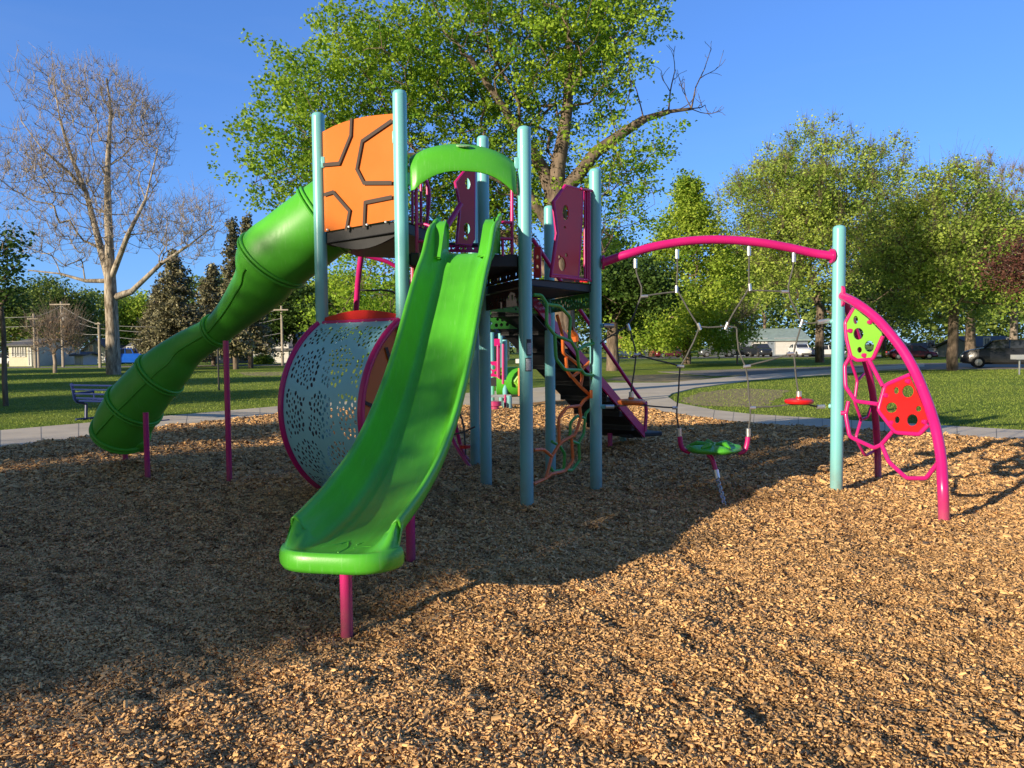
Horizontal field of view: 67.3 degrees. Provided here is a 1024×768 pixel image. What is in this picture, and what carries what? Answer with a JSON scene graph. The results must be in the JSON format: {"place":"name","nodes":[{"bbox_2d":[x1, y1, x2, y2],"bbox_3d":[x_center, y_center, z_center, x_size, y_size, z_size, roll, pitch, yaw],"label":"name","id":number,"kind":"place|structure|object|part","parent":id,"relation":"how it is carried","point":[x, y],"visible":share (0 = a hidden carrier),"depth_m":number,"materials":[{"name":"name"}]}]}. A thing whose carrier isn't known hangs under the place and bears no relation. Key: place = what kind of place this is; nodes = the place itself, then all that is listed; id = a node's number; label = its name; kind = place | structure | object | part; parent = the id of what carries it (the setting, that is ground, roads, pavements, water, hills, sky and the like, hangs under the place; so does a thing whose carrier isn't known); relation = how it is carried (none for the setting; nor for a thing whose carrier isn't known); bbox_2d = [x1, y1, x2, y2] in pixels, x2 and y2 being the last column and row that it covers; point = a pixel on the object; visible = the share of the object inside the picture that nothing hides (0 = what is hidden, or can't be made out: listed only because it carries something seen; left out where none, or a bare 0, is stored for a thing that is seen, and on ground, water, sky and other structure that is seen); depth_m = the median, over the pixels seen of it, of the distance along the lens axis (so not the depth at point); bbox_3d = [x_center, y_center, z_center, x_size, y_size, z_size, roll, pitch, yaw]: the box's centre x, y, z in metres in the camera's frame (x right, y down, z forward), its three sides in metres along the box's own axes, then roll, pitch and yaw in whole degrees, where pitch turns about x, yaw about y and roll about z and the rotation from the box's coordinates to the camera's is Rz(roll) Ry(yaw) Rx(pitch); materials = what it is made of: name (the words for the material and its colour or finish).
{"place":"outdoors","nodes":[
{"label":"outdoors","id":0,"kind":"place"},
{"bbox_2d":[0,353,8,364],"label":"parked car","id":1,"kind":"object","parent":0,"point":[7,358],"visible":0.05,"depth_m":83.18,"materials":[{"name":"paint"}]},
{"bbox_2d":[7,339,76,365],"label":"cream house","id":2,"kind":"structure","parent":0,"point":[20,356],"depth_m":82.23,"materials":[{"name":"beige paint"}]},
{"bbox_2d":[11,346,15,356],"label":"window","id":3,"kind":"structure","parent":2,"relation":"in","point":[13,354],"depth_m":81.86,"materials":[{"name":"white"}]},
{"bbox_2d":[16,346,20,356],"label":"window","id":4,"kind":"structure","parent":2,"relation":"in","point":[18,352],"depth_m":81.86,"materials":[{"name":"white glass"}]},
{"bbox_2d":[21,346,25,356],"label":"window","id":5,"kind":"structure","parent":2,"relation":"in","point":[23,350],"depth_m":81.86,"materials":[{"name":"white"}]},
{"bbox_2d":[27,347,31,365],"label":"door","id":6,"kind":"structure","parent":2,"relation":"in","point":[29,353],"depth_m":81.88,"materials":[{"name":"white"}]},
{"bbox_2d":[123,342,139,349],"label":"tan house","id":7,"kind":"structure","parent":0,"point":[128,346],"depth_m":96.89,"materials":[{"name":"beige"}]},
{"bbox_2d":[0,365,284,367],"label":"street","id":8,"kind":"structure","parent":0,"point":[130,366],"depth_m":75.92,"materials":[{"name":"grey asphalt"}]},
{"bbox_2d":[216,356,247,362],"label":"white garage","id":9,"kind":"structure","parent":0,"point":[231,360],"depth_m":89.93,"materials":[{"name":"grey"}]},
{"bbox_2d":[216,356,232,362],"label":"garage door","id":10,"kind":"structure","parent":9,"relation":"in","point":[230,359],"depth_m":89.90,"materials":[{"name":"grey"}]},
{"bbox_2d":[253,341,292,362],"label":"grey house","id":11,"kind":"structure","parent":0,"point":[287,352],"depth_m":87.90,"materials":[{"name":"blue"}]},
{"bbox_2d":[273,344,288,362],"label":"garage door","id":12,"kind":"structure","parent":11,"relation":"in","point":[286,355],"depth_m":87.91,"materials":[{"name":"white"}]},
{"bbox_2d":[0,400,1023,767],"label":"mulch ground","id":13,"kind":"structure","parent":0,"point":[522,572],"depth_m":4.33,"materials":[{"name":"brown wood"}]},
{"bbox_2d":[491,332,518,409],"bbox_3d":[-0.080,-0.297,18.992,1.097,1.973,1.392,-1,3,0],"label":"play structure","id":14,"kind":"object","parent":13,"relation":"on","point":[505,381],"visible":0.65,"depth_m":18.95,"materials":[{"name":"multicoloured"}]},
{"bbox_2d":[89,89,949,638],"bbox_3d":[-0.123,-0.739,8.575,7.247,4.056,8.027,-3,3,-36],"label":"play structure","id":15,"kind":"object","parent":13,"relation":"on","point":[427,357],"visible":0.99,"depth_m":7.41,"materials":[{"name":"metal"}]},
{"bbox_2d":[0,344,1023,429],"bbox_3d":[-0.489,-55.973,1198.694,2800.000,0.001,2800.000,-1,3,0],"label":"ground","id":16,"kind":"structure","parent":0,"point":[647,367],"depth_m":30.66,"materials":[{"name":"green plant"}]},
{"bbox_2d":[0,207,44,405],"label":"young tree","id":17,"kind":"object","parent":16,"relation":"on","point":[8,273],"visible":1,"depth_m":22.40,"materials":[{"name":"green plant"}]},
{"bbox_2d":[27,314,36,367],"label":"utility pole","id":18,"kind":"object","parent":16,"relation":"on","point":[35,359],"visible":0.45,"depth_m":73.83,"materials":[{"name":"brown wood"}]},
{"bbox_2d":[0,277,65,348],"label":"leafy tree","id":19,"kind":"object","parent":16,"relation":"on","point":[19,309],"visible":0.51,"depth_m":93.76,"materials":[{"name":"green plant"}]},
{"bbox_2d":[37,336,39,367],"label":"utility pole","id":20,"kind":"object","parent":16,"relation":"on","point":[38,360],"visible":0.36,"depth_m":74.87,"materials":[{"name":"brown wood"}]},
{"bbox_2d":[13,291,104,372],"bbox_3d":[-33.036,-4.088,56.032,5.183,6.776,7.182,-1,3,0],"label":"bare tree","id":21,"kind":"object","parent":16,"relation":"on","point":[66,327],"visible":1,"depth_m":55.86,"materials":[{"name":"brown plant"}]},
{"bbox_2d":[49,301,69,366],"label":"utility pole","id":22,"kind":"object","parent":16,"relation":"on","point":[62,352],"visible":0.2,"depth_m":75.80,"materials":[{"name":"brown wood"}]},
{"bbox_2d":[17,271,105,347],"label":"leafy tree","id":23,"kind":"object","parent":16,"relation":"on","point":[54,294],"visible":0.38,"depth_m":101.62,"materials":[{"name":"green plant"}]},
{"bbox_2d":[69,348,102,364],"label":"garden shed","id":24,"kind":"structure","parent":16,"relation":"on","point":[85,358],"depth_m":86.36,"materials":[{"name":"grey"}]},
{"bbox_2d":[76,348,80,364],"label":"door","id":25,"kind":"structure","parent":24,"relation":"in","point":[78,357],"depth_m":85.87,"materials":[{"name":"white"}]},
{"bbox_2d":[95,322,101,367],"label":"utility pole","id":26,"kind":"object","parent":16,"relation":"on","point":[99,350],"visible":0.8,"depth_m":71.82,"materials":[{"name":"brown wood"}]},
{"bbox_2d":[80,338,125,362],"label":"blue grey house","id":27,"kind":"structure","parent":16,"relation":"on","point":[92,348],"depth_m":99.85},
{"bbox_2d":[88,345,93,351],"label":"window","id":28,"kind":"structure","parent":27,"relation":"in","point":[91,347],"depth_m":99.83,"materials":[{"name":"black glass"}]},
{"bbox_2d":[97,346,104,362],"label":"garage door","id":29,"kind":"structure","parent":27,"relation":"in","point":[102,348],"depth_m":99.86,"materials":[{"name":"grey"}]},
{"bbox_2d":[0,40,233,374],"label":"bare sycamore tree","id":30,"kind":"object","parent":16,"relation":"on","point":[109,263],"visible":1,"depth_m":50.18,"materials":[{"name":"beige plant"}]},
{"bbox_2d":[70,383,169,420],"bbox_3d":[-8.884,0.414,17.411,2.344,0.876,0.632,1,3,22],"label":"park bench","id":31,"kind":"object","parent":16,"relation":"on","point":[87,392],"visible":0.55,"depth_m":17.55,"materials":[{"name":"blue metal"}]},
{"bbox_2d":[100,288,149,344],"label":"leafy tree","id":32,"kind":"object","parent":16,"relation":"on","point":[132,312],"visible":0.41,"depth_m":104.32,"materials":[{"name":"green plant"}]},
{"bbox_2d":[120,348,141,363],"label":"parked suv","id":33,"kind":"object","parent":16,"relation":"on","point":[129,355],"visible":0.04,"depth_m":79.15,"materials":[{"name":"paint"}]},
{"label":"window","id":34,"kind":"part","parent":33,"relation":"part of","materials":[{"name":"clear glass"}]},
{"bbox_2d":[129,283,181,352],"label":"spruce tree","id":35,"kind":"object","parent":16,"relation":"on","point":[145,320],"visible":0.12,"depth_m":83.01,"materials":[{"name":"green plant"}]},
{"bbox_2d":[131,248,220,362],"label":"spruce tree","id":36,"kind":"object","parent":16,"relation":"on","point":[174,292],"visible":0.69,"depth_m":70.78,"materials":[{"name":"green plant"}]},
{"bbox_2d":[217,348,219,389],"bbox_3d":[-11.510,-0.612,30.166,0.061,1.728,0.070,-1,3,0],"label":"marker post","id":37,"kind":"object","parent":16,"relation":"on","point":[218,369],"visible":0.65,"depth_m":30.14,"materials":[{"name":"black paint"}]},
{"bbox_2d":[190,262,260,364],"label":"spruce tree","id":38,"kind":"object","parent":16,"relation":"on","point":[208,292],"visible":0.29,"depth_m":77.18,"materials":[{"name":"green plant"}]},
{"bbox_2d":[211,216,256,368],"bbox_3d":[-22.454,-7.272,61.862,3.970,12.382,3.909,-1,3,0],"label":"spruce tree","id":39,"kind":"object","parent":16,"relation":"on","point":[239,344],"visible":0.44,"depth_m":61.29,"materials":[{"name":"green plant"}]},
{"bbox_2d":[220,212,284,367],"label":"spruce tree","id":40,"kind":"object","parent":16,"relation":"on","point":[259,330],"visible":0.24,"depth_m":65.69,"materials":[{"name":"green plant"}]},
{"bbox_2d":[238,372,281,375],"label":"dirt","id":41,"kind":"structure","parent":16,"relation":"on","point":[262,373],"depth_m":50.41,"materials":[{"name":"brown soil"}]},
{"bbox_2d":[253,354,276,363],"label":"shrub","id":42,"kind":"object","parent":16,"relation":"on","point":[265,359],"visible":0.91,"depth_m":83.37,"materials":[{"name":"green plant"}]},
{"bbox_2d":[273,306,287,365],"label":"utility pole","id":43,"kind":"object","parent":16,"relation":"on","point":[282,342],"visible":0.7,"depth_m":73.75,"materials":[{"name":"brown wood"}]},
{"bbox_2d":[256,280,344,349],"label":"leafy tree","id":44,"kind":"object","parent":16,"relation":"on","point":[290,324],"visible":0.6,"depth_m":75.68,"materials":[{"name":"green plant"}]},
{"bbox_2d":[296,264,395,361],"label":"leafy tree","id":45,"kind":"object","parent":16,"relation":"on","point":[331,300],"visible":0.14,"depth_m":80.98,"materials":[{"name":"green plant"}]},
{"bbox_2d":[199,0,725,393],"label":"maple tree","id":46,"kind":"object","parent":16,"relation":"on","point":[551,179],"visible":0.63,"depth_m":24.84,"materials":[{"name":"green plant"}]},
{"bbox_2d":[490,329,508,360],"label":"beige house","id":47,"kind":"structure","parent":16,"relation":"on","point":[495,348],"depth_m":91.93,"materials":[{"name":"beige"}]},
{"bbox_2d":[0,270,1023,355],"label":"distant wood","id":48,"kind":"object","parent":16,"relation":"on","point":[992,327],"visible":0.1,"depth_m":160.09,"materials":[{"name":"green plant"}]},
{"bbox_2d":[0,364,1023,446],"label":"footpath","id":49,"kind":"structure","parent":16,"relation":"on","point":[655,394],"depth_m":17.98,"materials":[{"name":"concrete"}]},
{"bbox_2d":[534,219,694,370],"bbox_3d":[6.098,-5.589,49.734,11.019,9.728,10.178,-1,3,0],"label":"leafy tree","id":50,"kind":"object","parent":16,"relation":"on","point":[622,279],"visible":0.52,"depth_m":47.62,"materials":[{"name":"green plant"}]},
{"bbox_2d":[577,292,693,335],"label":"leafy tree","id":51,"kind":"object","parent":16,"relation":"on","point":[650,319],"visible":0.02,"depth_m":114.80,"materials":[{"name":"green plant"}]},
{"bbox_2d":[618,322,678,356],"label":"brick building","id":52,"kind":"structure","parent":16,"relation":"on","point":[646,354],"depth_m":115.90,"materials":[{"name":"brown"}]},
{"bbox_2d":[605,374,711,381],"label":"dirt","id":53,"kind":"structure","parent":16,"relation":"on","point":[659,378],"depth_m":37.78,"materials":[{"name":"brown soil"}]},
{"bbox_2d":[606,169,772,363],"bbox_3d":[14.697,-9.871,65.641,13.318,16.563,13.298,-1,3,0],"label":"conical tree","id":54,"kind":"object","parent":16,"relation":"on","point":[691,212],"visible":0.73,"depth_m":63.77,"materials":[{"name":"green plant"}]},
{"bbox_2d":[681,388,789,406],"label":"dirt","id":55,"kind":"structure","parent":16,"relation":"on","point":[713,397],"depth_m":23.41,"materials":[{"name":"brown soil"}]},
{"bbox_2d":[714,292,767,363],"bbox_3d":[18.870,-4.885,63.709,5.245,6.720,6.277,-1,3,0],"label":"young tree","id":56,"kind":"object","parent":16,"relation":"on","point":[742,316],"visible":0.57,"depth_m":62.81,"materials":[{"name":"green plant"}]},
{"bbox_2d":[602,355,880,358],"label":"car park","id":57,"kind":"structure","parent":16,"relation":"on","point":[725,357],"depth_m":101.91,"materials":[{"name":"grey asphalt"}]},
{"bbox_2d":[618,347,640,357],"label":"parked car","id":58,"kind":"object","parent":57,"relation":"on","point":[625,354],"visible":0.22,"depth_m":103.07,"materials":[{"name":"paint"}]},
{"bbox_2d":[652,347,682,357],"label":"parked car","id":59,"kind":"object","parent":57,"relation":"on","point":[657,354],"visible":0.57,"depth_m":101.07,"materials":[{"name":"paint"}]},
{"bbox_2d":[698,346,735,356],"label":"parked car","id":60,"kind":"object","parent":57,"relation":"on","point":[704,353],"visible":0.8,"depth_m":103.12,"materials":[{"name":"paint"}]},
{"bbox_2d":[731,346,753,356],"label":"parked car","id":61,"kind":"object","parent":57,"relation":"on","point":[745,352],"visible":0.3,"depth_m":105.12,"materials":[{"name":"paint"}]},
{"bbox_2d":[749,344,772,356],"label":"parked suv","id":62,"kind":"object","parent":57,"relation":"on","point":[763,350],"visible":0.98,"depth_m":101.71,"materials":[{"name":"paint"}]},
{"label":"window","id":63,"kind":"part","parent":62,"relation":"part of","materials":[{"name":"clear glass"}]},
{"bbox_2d":[788,344,811,356],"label":"parked suv","id":64,"kind":"object","parent":57,"relation":"on","point":[802,350],"visible":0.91,"depth_m":98.47,"materials":[{"name":"paint"}]},
{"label":"window","id":65,"kind":"part","parent":64,"relation":"part of","materials":[{"name":"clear glass"}]},
{"bbox_2d":[811,345,845,355],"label":"parked car","id":66,"kind":"object","parent":57,"relation":"on","point":[827,349],"visible":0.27,"depth_m":100.09,"materials":[{"name":"paint"}]},
{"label":"window","id":67,"kind":"part","parent":66,"relation":"part of","materials":[{"name":"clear glass"}]},
{"bbox_2d":[704,233,821,328],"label":"leafy tree","id":68,"kind":"object","parent":16,"relation":"on","point":[776,300],"visible":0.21,"depth_m":119.28,"materials":[{"name":"green plant"}]},
{"bbox_2d":[706,106,926,362],"bbox_3d":[27.631,-12.701,67.525,20.785,21.834,19.678,-1,3,0],"label":"spreading tree","id":69,"kind":"object","parent":16,"relation":"on","point":[821,213],"visible":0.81,"depth_m":62.86,"materials":[{"name":"green plant"}]},
{"bbox_2d":[828,235,931,356],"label":"leafy tree","id":70,"kind":"object","parent":16,"relation":"on","point":[885,317],"visible":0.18,"depth_m":88.83,"materials":[{"name":"green plant"}]},
{"bbox_2d":[882,346,893,356],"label":"shrub","id":71,"kind":"object","parent":16,"relation":"on","point":[884,352],"visible":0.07,"depth_m":90.44,"materials":[{"name":"green plant"}]},
{"bbox_2d":[885,345,937,359],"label":"parked car","id":72,"kind":"object","parent":16,"relation":"on","point":[921,352],"visible":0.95,"depth_m":77.11,"materials":[{"name":"paint"}]},
{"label":"window","id":73,"kind":"part","parent":72,"relation":"part of","materials":[{"name":"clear glass"}]},
{"bbox_2d":[904,340,937,352],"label":"white bungalow","id":74,"kind":"object","parent":16,"relation":"on","point":[929,344],"visible":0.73,"depth_m":97.92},
{"bbox_2d":[927,340,934,348],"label":"window","id":75,"kind":"structure","parent":74,"relation":"in","point":[928,341],"depth_m":97.85,"materials":[{"name":"white"}]},
{"bbox_2d":[839,134,1023,370],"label":"leafy tree","id":76,"kind":"object","parent":16,"relation":"on","point":[928,260],"visible":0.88,"depth_m":43.25,"materials":[{"name":"green plant"}]},
{"bbox_2d":[933,216,1022,350],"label":"leafy tree","id":77,"kind":"object","parent":16,"relation":"on","point":[970,339],"visible":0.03,"depth_m":75.49,"materials":[{"name":"green plant"}]},
{"bbox_2d":[954,224,1023,305],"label":"purple leaf tree","id":78,"kind":"object","parent":16,"relation":"on","point":[1017,270],"visible":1,"depth_m":26.00,"materials":[{"name":"purple plant"}]},
{"bbox_2d":[960,138,1023,338],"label":"leafy tree","id":79,"kind":"object","parent":16,"relation":"on","point":[1013,334],"visible":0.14,"depth_m":79.48,"materials":[{"name":"green plant"}]},
{"bbox_2d":[1010,354,1023,374],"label":"park grill","id":80,"kind":"object","parent":16,"relation":"on","point":[1018,357],"visible":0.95,"depth_m":38.40,"materials":[{"name":"metal"}]},
{"bbox_2d":[0,0,1023,351],"label":"sky","id":81,"kind":"structure","parent":0,"point":[942,70],"materials":[{"name":"blue"}]},
{"bbox_2d":[708,328,811,355],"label":"garage building","id":82,"kind":"structure","parent":0,"point":[782,340],"depth_m":111.90,"materials":[{"name":"white"}]},
{"bbox_2d":[751,338,767,345],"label":"garage door","id":83,"kind":"structure","parent":82,"relation":"in","point":[766,342],"depth_m":111.81,"materials":[{"name":"grey"}]},
{"bbox_2d":[774,338,795,354],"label":"garage door","id":84,"kind":"structure","parent":82,"relation":"in","point":[780,347],"depth_m":111.83,"materials":[{"name":"grey"}]},
{"bbox_2d":[662,363,1023,375],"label":"driveway","id":85,"kind":"structure","parent":0,"point":[742,372],"depth_m":48.35,"materials":[{"name":"concrete"}]},
{"bbox_2d":[959,339,1023,367],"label":"parked suv","id":86,"kind":"object","parent":85,"relation":"on","point":[1000,351],"visible":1,"depth_m":48.45,"materials":[{"name":"paint"}]},
{"bbox_3d":[31.755,-2.426,48.740,3.748,0.784,1.747,1,3,28],"label":"window","id":87,"kind":"part","parent":86,"relation":"part of","materials":[{"name":"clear glass"}]},
{"bbox_2d":[933,336,1008,356],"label":"pale house","id":88,"kind":"structure","parent":0,"point":[981,341],"depth_m":87.19,"materials":[{"name":"grey"}]},
{"bbox_2d":[983,337,990,345],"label":"window","id":89,"kind":"structure","parent":88,"relation":"in","point":[985,339],"depth_m":83.84,"materials":[{"name":"white"}]}
]}

